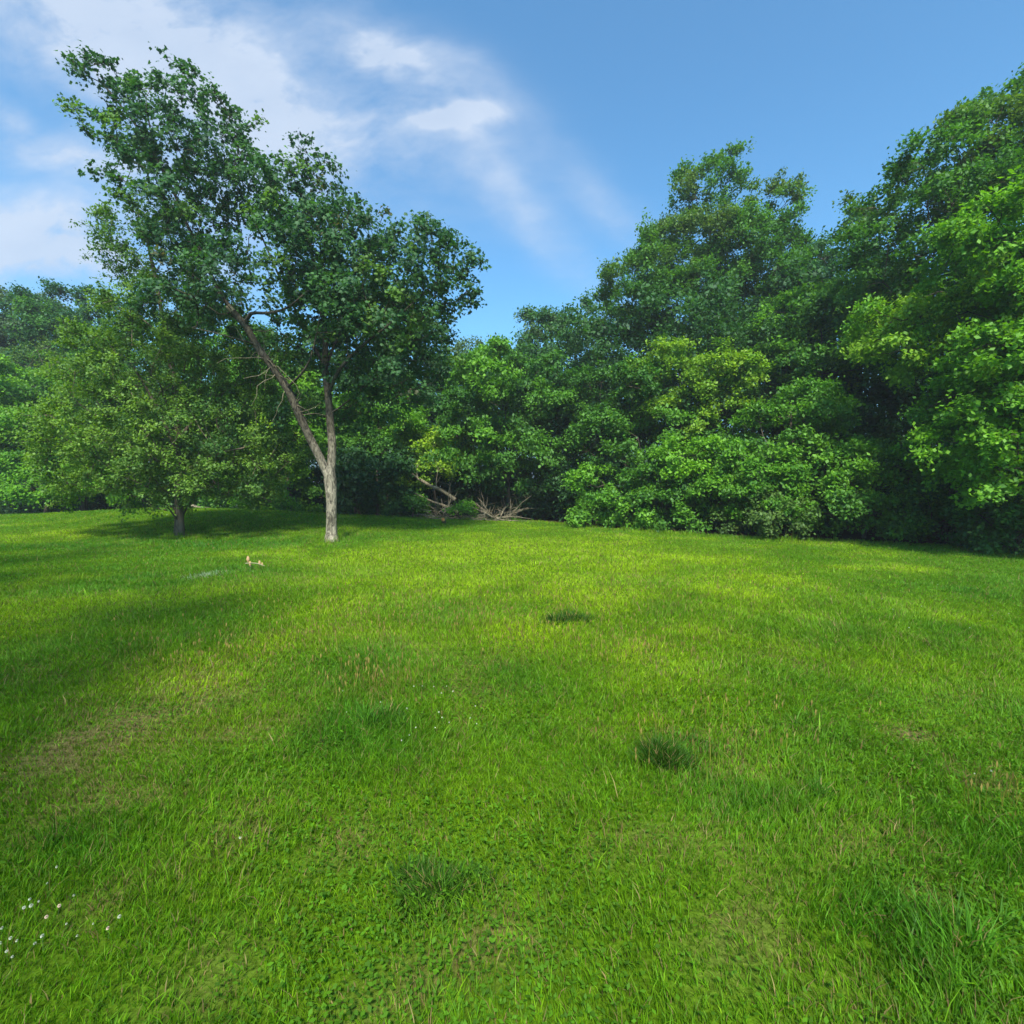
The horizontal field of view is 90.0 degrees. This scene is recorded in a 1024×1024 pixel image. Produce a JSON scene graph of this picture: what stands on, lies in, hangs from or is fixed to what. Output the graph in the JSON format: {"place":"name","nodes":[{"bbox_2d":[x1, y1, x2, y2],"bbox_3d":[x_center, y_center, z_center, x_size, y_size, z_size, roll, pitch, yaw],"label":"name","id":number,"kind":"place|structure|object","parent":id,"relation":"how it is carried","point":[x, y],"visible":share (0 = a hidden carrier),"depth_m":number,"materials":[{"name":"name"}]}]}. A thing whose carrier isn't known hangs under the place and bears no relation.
{"place":"outdoors","nodes":[
{"label":"outdoors","id":0,"kind":"place"},
{"bbox_2d":[0,487,1023,1023],"bbox_3d":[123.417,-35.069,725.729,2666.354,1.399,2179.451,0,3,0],"label":"lawn","id":1,"kind":"structure","parent":0,"point":[350,979],"depth_m":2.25,"materials":[{"name":"plant"}]},
{"bbox_2d":[0,285,75,512],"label":"tree","id":2,"kind":"object","parent":1,"relation":"on","point":[4,343],"visible":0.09,"depth_m":35.71,"materials":[{"name":"green plant"}]},
{"bbox_2d":[0,354,77,490],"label":"tree","id":3,"kind":"object","parent":1,"relation":"on","point":[9,457],"visible":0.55,"depth_m":25.57,"materials":[{"name":"green plant"}]},
{"bbox_2d":[1,332,90,511],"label":"tree","id":4,"kind":"object","parent":1,"relation":"on","point":[38,350],"visible":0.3,"depth_m":30.07,"materials":[{"name":"green plant"}]},
{"bbox_2d":[0,459,131,512],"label":"bush","id":5,"kind":"object","parent":1,"relation":"on","point":[10,491],"visible":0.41,"depth_m":23.85,"materials":[{"name":"green plant"}]},
{"bbox_2d":[0,276,150,511],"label":"tree","id":6,"kind":"object","parent":1,"relation":"on","point":[28,306],"visible":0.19,"depth_m":33.03,"materials":[{"name":"green plant"}]},
{"bbox_2d":[0,368,163,510],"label":"tree","id":7,"kind":"object","parent":1,"relation":"on","point":[42,383],"visible":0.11,"depth_m":26.57,"materials":[{"name":"green plant"}]},
{"bbox_2d":[48,317,213,501],"bbox_3d":[-23.257,-5.968,32.162,8.962,13.588,9.517,0,3,0],"label":"tree","id":8,"kind":"object","parent":1,"relation":"on","point":[96,371],"visible":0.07,"depth_m":30.65,"materials":[{"name":"green plant"}]},
{"bbox_2d":[0,189,321,535],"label":"pear tree","id":9,"kind":"object","parent":1,"relation":"on","point":[183,492],"visible":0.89,"depth_m":15.09,"materials":[{"name":"green plant"}]},
{"bbox_2d":[151,299,323,509],"bbox_3d":[-14.922,-5.540,27.946,10.407,11.828,7.419,1,3,23],"label":"tree","id":10,"kind":"object","parent":1,"relation":"on","point":[211,342],"visible":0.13,"depth_m":26.25,"materials":[{"name":"green plant"}]},
{"bbox_2d":[245,556,264,565],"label":"fallen twig","id":11,"kind":"object","parent":1,"relation":"on","point":[250,562],"visible":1,"depth_m":9.87,"materials":[{"name":"beige wood"}]},
{"bbox_2d":[52,40,491,541],"bbox_3d":[-6.762,-6.029,14.791,12.426,14.174,6.532,0,3,0],"label":"maple tree","id":12,"kind":"object","parent":1,"relation":"on","point":[349,287],"visible":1,"depth_m":14.02,"materials":[{"name":"green plant"}]},
{"bbox_2d":[225,355,344,511],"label":"tree","id":13,"kind":"object","parent":1,"relation":"on","point":[306,486],"visible":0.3,"depth_m":24.76,"materials":[{"name":"green plant"}]},
{"bbox_2d":[270,274,438,513],"bbox_3d":[-9.053,-6.445,29.741,9.685,14.322,8.938,-2,3,-31],"label":"tree","id":14,"kind":"object","parent":1,"relation":"on","point":[334,359],"visible":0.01,"depth_m":28.51,"materials":[{"name":"green plant"}]},
{"bbox_2d":[310,440,439,516],"bbox_3d":[-6.387,-1.506,24.281,6.036,3.752,5.312,0,3,0],"label":"bush","id":15,"kind":"object","parent":1,"relation":"on","point":[357,481],"visible":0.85,"depth_m":23.00,"materials":[{"name":"green plant"}]},
{"bbox_2d":[340,696,413,732],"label":"grass tuft","id":16,"kind":"object","parent":1,"relation":"on","point":[380,711],"visible":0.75,"depth_m":3.50,"materials":[{"name":"green plant"}]},
{"bbox_2d":[319,377,446,514],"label":"tree","id":17,"kind":"object","parent":1,"relation":"on","point":[375,437],"visible":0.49,"depth_m":24.63,"materials":[{"name":"green plant"}]},
{"bbox_2d":[378,487,434,517],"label":"shrub","id":18,"kind":"object","parent":1,"relation":"on","point":[416,503],"visible":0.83,"depth_m":23.10,"materials":[{"name":"green plant"}]},
{"bbox_2d":[392,420,472,515],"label":"sapling","id":19,"kind":"object","parent":1,"relation":"on","point":[426,446],"visible":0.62,"depth_m":24.43,"materials":[{"name":"green plant"}]},
{"bbox_2d":[402,315,472,515],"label":"tree","id":20,"kind":"object","parent":1,"relation":"on","point":[460,346],"visible":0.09,"depth_m":31.13,"materials":[{"name":"green plant"}]},
{"bbox_2d":[410,487,468,519],"bbox_3d":[-2.927,-0.414,22.996,2.885,1.534,3.646,0,3,0],"label":"brush pile","id":21,"kind":"object","parent":1,"relation":"on","point":[438,512],"visible":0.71,"depth_m":22.42,"materials":[{"name":"brown wood"}]},
{"bbox_2d":[411,462,456,500],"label":"fallen tree","id":22,"kind":"object","parent":21,"relation":"on","point":[443,491],"visible":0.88,"depth_m":23.24,"materials":[{"name":"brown wood"}]},
{"bbox_2d":[411,491,457,512],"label":"fallen tree","id":23,"kind":"object","parent":21,"relation":"on","point":[429,500],"visible":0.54,"depth_m":23.21,"materials":[{"name":"brown wood"}]},
{"bbox_2d":[375,847,507,932],"bbox_3d":[-0.287,1.469,2.022,0.557,0.119,0.420,0,3,0],"label":"grass tuft","id":24,"kind":"object","parent":1,"relation":"on","point":[427,872],"visible":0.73,"depth_m":2.03,"materials":[{"name":"green plant"}]},
{"bbox_2d":[442,499,478,519],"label":"bush","id":25,"kind":"object","parent":1,"relation":"on","point":[460,506],"visible":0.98,"depth_m":21.82,"materials":[{"name":"green plant"}]},
{"bbox_2d":[417,349,504,516],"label":"tree","id":26,"kind":"object","parent":1,"relation":"on","point":[431,420],"visible":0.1,"depth_m":29.25,"materials":[{"name":"green plant"}]},
{"bbox_2d":[451,332,507,506],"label":"tree","id":27,"kind":"object","parent":1,"relation":"on","point":[477,341],"visible":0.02,"depth_m":39.90,"materials":[{"name":"green plant"}]},
{"bbox_2d":[461,484,534,520],"bbox_3d":[-0.525,-0.469,22.825,3.531,1.681,2.652,0,3,0],"label":"brush pile","id":28,"kind":"object","parent":1,"relation":"on","point":[486,515],"visible":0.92,"depth_m":22.28,"materials":[{"name":"brown wood"}]},
{"bbox_2d":[420,334,588,515],"bbox_3d":[-0.185,-3.952,24.433,7.878,8.968,7.727,0,3,0],"label":"tree","id":29,"kind":"object","parent":1,"relation":"on","point":[512,430],"visible":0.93,"depth_m":22.92,"materials":[{"name":"green plant"}]},
{"bbox_2d":[0,244,1009,525],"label":"woodland","id":30,"kind":"object","parent":1,"relation":"on","point":[574,344],"visible":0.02,"depth_m":23.44,"materials":[{"name":"green plant"}]},
{"bbox_2d":[0,278,1023,544],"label":"undergrowth","id":31,"kind":"object","parent":1,"relation":"on","point":[550,508],"visible":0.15,"depth_m":21.67,"materials":[{"name":"green plant"}]},
{"bbox_2d":[36,541,1023,815],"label":"grass seed heads","id":32,"kind":"object","parent":1,"relation":"on","point":[620,641],"depth_m":4.89,"materials":[{"name":"green plant"}]},
{"bbox_2d":[498,292,621,453],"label":"tree","id":33,"kind":"object","parent":1,"relation":"on","point":[531,315],"visible":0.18,"depth_m":31.45,"materials":[{"name":"green plant"}]},
{"bbox_2d":[529,608,601,627],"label":"grass tuft","id":34,"kind":"object","parent":1,"relation":"on","point":[562,618],"visible":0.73,"depth_m":6.05,"materials":[{"name":"green plant"}]},
{"bbox_2d":[522,363,617,517],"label":"tree","id":35,"kind":"object","parent":1,"relation":"on","point":[551,485],"visible":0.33,"depth_m":23.63,"materials":[{"name":"green plant"}]},
{"bbox_2d":[559,462,703,529],"bbox_3d":[4.293,-0.633,19.713,4.334,2.802,5.507,-3,4,-43],"label":"shrub","id":36,"kind":"object","parent":1,"relation":"on","point":[582,510],"visible":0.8,"depth_m":19.37,"materials":[{"name":"green plant"}]},
{"bbox_2d":[549,351,749,505],"bbox_3d":[6.025,-3.308,22.243,8.883,7.918,6.807,2,3,30],"label":"tree","id":37,"kind":"object","parent":1,"relation":"on","point":[607,417],"visible":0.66,"depth_m":21.13,"materials":[{"name":"green plant"}]},
{"bbox_2d":[624,730,702,775],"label":"grass tuft","id":38,"kind":"object","parent":1,"relation":"on","point":[667,750],"visible":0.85,"depth_m":2.98,"materials":[{"name":"green plant"}]},
{"bbox_2d":[615,454,716,533],"bbox_3d":[5.707,-0.750,18.847,3.744,3.121,4.569,0,3,0],"label":"shrub","id":39,"kind":"object","parent":1,"relation":"on","point":[680,514],"visible":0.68,"depth_m":18.15,"materials":[{"name":"green plant"}]},
{"bbox_2d":[608,333,775,446],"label":"tree","id":40,"kind":"object","parent":1,"relation":"on","point":[690,377],"visible":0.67,"depth_m":20.35,"materials":[{"name":"green plant"}]},
{"bbox_2d":[638,432,750,528],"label":"sapling","id":41,"kind":"object","parent":1,"relation":"on","point":[688,467],"visible":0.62,"depth_m":17.70,"materials":[{"name":"green plant"}]},
{"bbox_2d":[582,136,825,431],"bbox_3d":[9.764,-9.487,27.397,12.293,19.744,8.300,0,3,0],"label":"tree","id":42,"kind":"object","parent":1,"relation":"on","point":[735,222],"visible":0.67,"depth_m":25.71,"materials":[{"name":"green plant"}]},
{"bbox_2d":[683,458,767,532],"bbox_3d":[7.265,-0.523,17.689,3.032,2.806,3.841,0,3,0],"label":"shrub","id":43,"kind":"object","parent":1,"relation":"on","point":[702,483],"visible":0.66,"depth_m":16.95,"materials":[{"name":"green plant"}]},
{"bbox_2d":[700,301,817,443],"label":"tree","id":44,"kind":"object","parent":1,"relation":"on","point":[780,310],"visible":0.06,"depth_m":21.66,"materials":[{"name":"green plant"}]},
{"bbox_2d":[700,481,824,538],"bbox_3d":[7.784,-0.005,16.096,3.150,1.958,2.984,0,3,0],"label":"shrub","id":45,"kind":"object","parent":1,"relation":"on","point":[766,529],"visible":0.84,"depth_m":15.48,"materials":[{"name":"green plant"}]},
{"bbox_2d":[697,373,869,532],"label":"tree","id":46,"kind":"object","parent":1,"relation":"on","point":[822,412],"visible":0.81,"depth_m":16.63,"materials":[{"name":"green plant"}]},
{"bbox_2d":[797,769,840,803],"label":"grass tuft","id":47,"kind":"object","parent":1,"relation":"on","point":[814,787],"visible":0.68,"depth_m":2.65,"materials":[{"name":"green plant"}]},
{"bbox_2d":[751,202,903,390],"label":"tree","id":48,"kind":"object","parent":1,"relation":"on","point":[825,257],"visible":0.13,"depth_m":25.23,"materials":[{"name":"green plant"}]},
{"bbox_2d":[719,268,947,450],"bbox_3d":[12.310,-4.399,20.717,7.523,10.274,7.998,0,3,0],"label":"tree","id":49,"kind":"object","parent":1,"relation":"on","point":[805,364],"visible":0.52,"depth_m":19.78,"materials":[{"name":"green plant"}]},
{"bbox_2d":[753,435,964,540],"bbox_3d":[10.277,-0.706,15.584,5.458,3.379,4.235,-1,3,-18],"label":"shrub","id":50,"kind":"object","parent":1,"relation":"on","point":[863,452],"visible":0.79,"depth_m":14.92,"materials":[{"name":"green plant"}]},
{"bbox_2d":[821,354,1013,488],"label":"tree","id":51,"kind":"object","parent":1,"relation":"on","point":[892,399],"visible":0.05,"depth_m":20.37,"materials":[{"name":"green plant"}]},
{"bbox_2d":[824,62,1023,527],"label":"tree","id":52,"kind":"object","parent":1,"relation":"on","point":[945,190],"visible":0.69,"depth_m":15.88,"materials":[{"name":"green plant"}]},
{"bbox_2d":[827,247,1023,541],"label":"tree","id":53,"kind":"object","parent":1,"relation":"on","point":[890,335],"visible":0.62,"depth_m":13.91,"materials":[{"name":"green plant"}]},
{"bbox_2d":[861,876,1023,1014],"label":"grass tuft","id":54,"kind":"object","parent":1,"relation":"on","point":[969,923],"visible":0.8,"depth_m":1.78,"materials":[{"name":"green plant"}]},
{"bbox_2d":[875,449,1021,546],"bbox_3d":[12.039,-0.353,14.080,2.740,2.884,3.386,0,3,0],"label":"shrub","id":55,"kind":"object","parent":1,"relation":"on","point":[911,511],"visible":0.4,"depth_m":14.23,"materials":[{"name":"green plant"}]},
{"bbox_2d":[888,164,1023,521],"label":"tree","id":56,"kind":"object","parent":1,"relation":"on","point":[993,440],"visible":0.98,"depth_m":11.59,"materials":[{"name":"green plant"}]},
{"bbox_2d":[933,490,1023,554],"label":"shrub","id":57,"kind":"object","parent":1,"relation":"on","point":[1014,512],"visible":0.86,"depth_m":12.27,"materials":[{"name":"green plant"}]},
{"bbox_2d":[0,0,1023,486],"label":"sky","id":58,"kind":"structure","parent":0,"point":[540,132],"materials":[{"name":"blue"}]}
]}

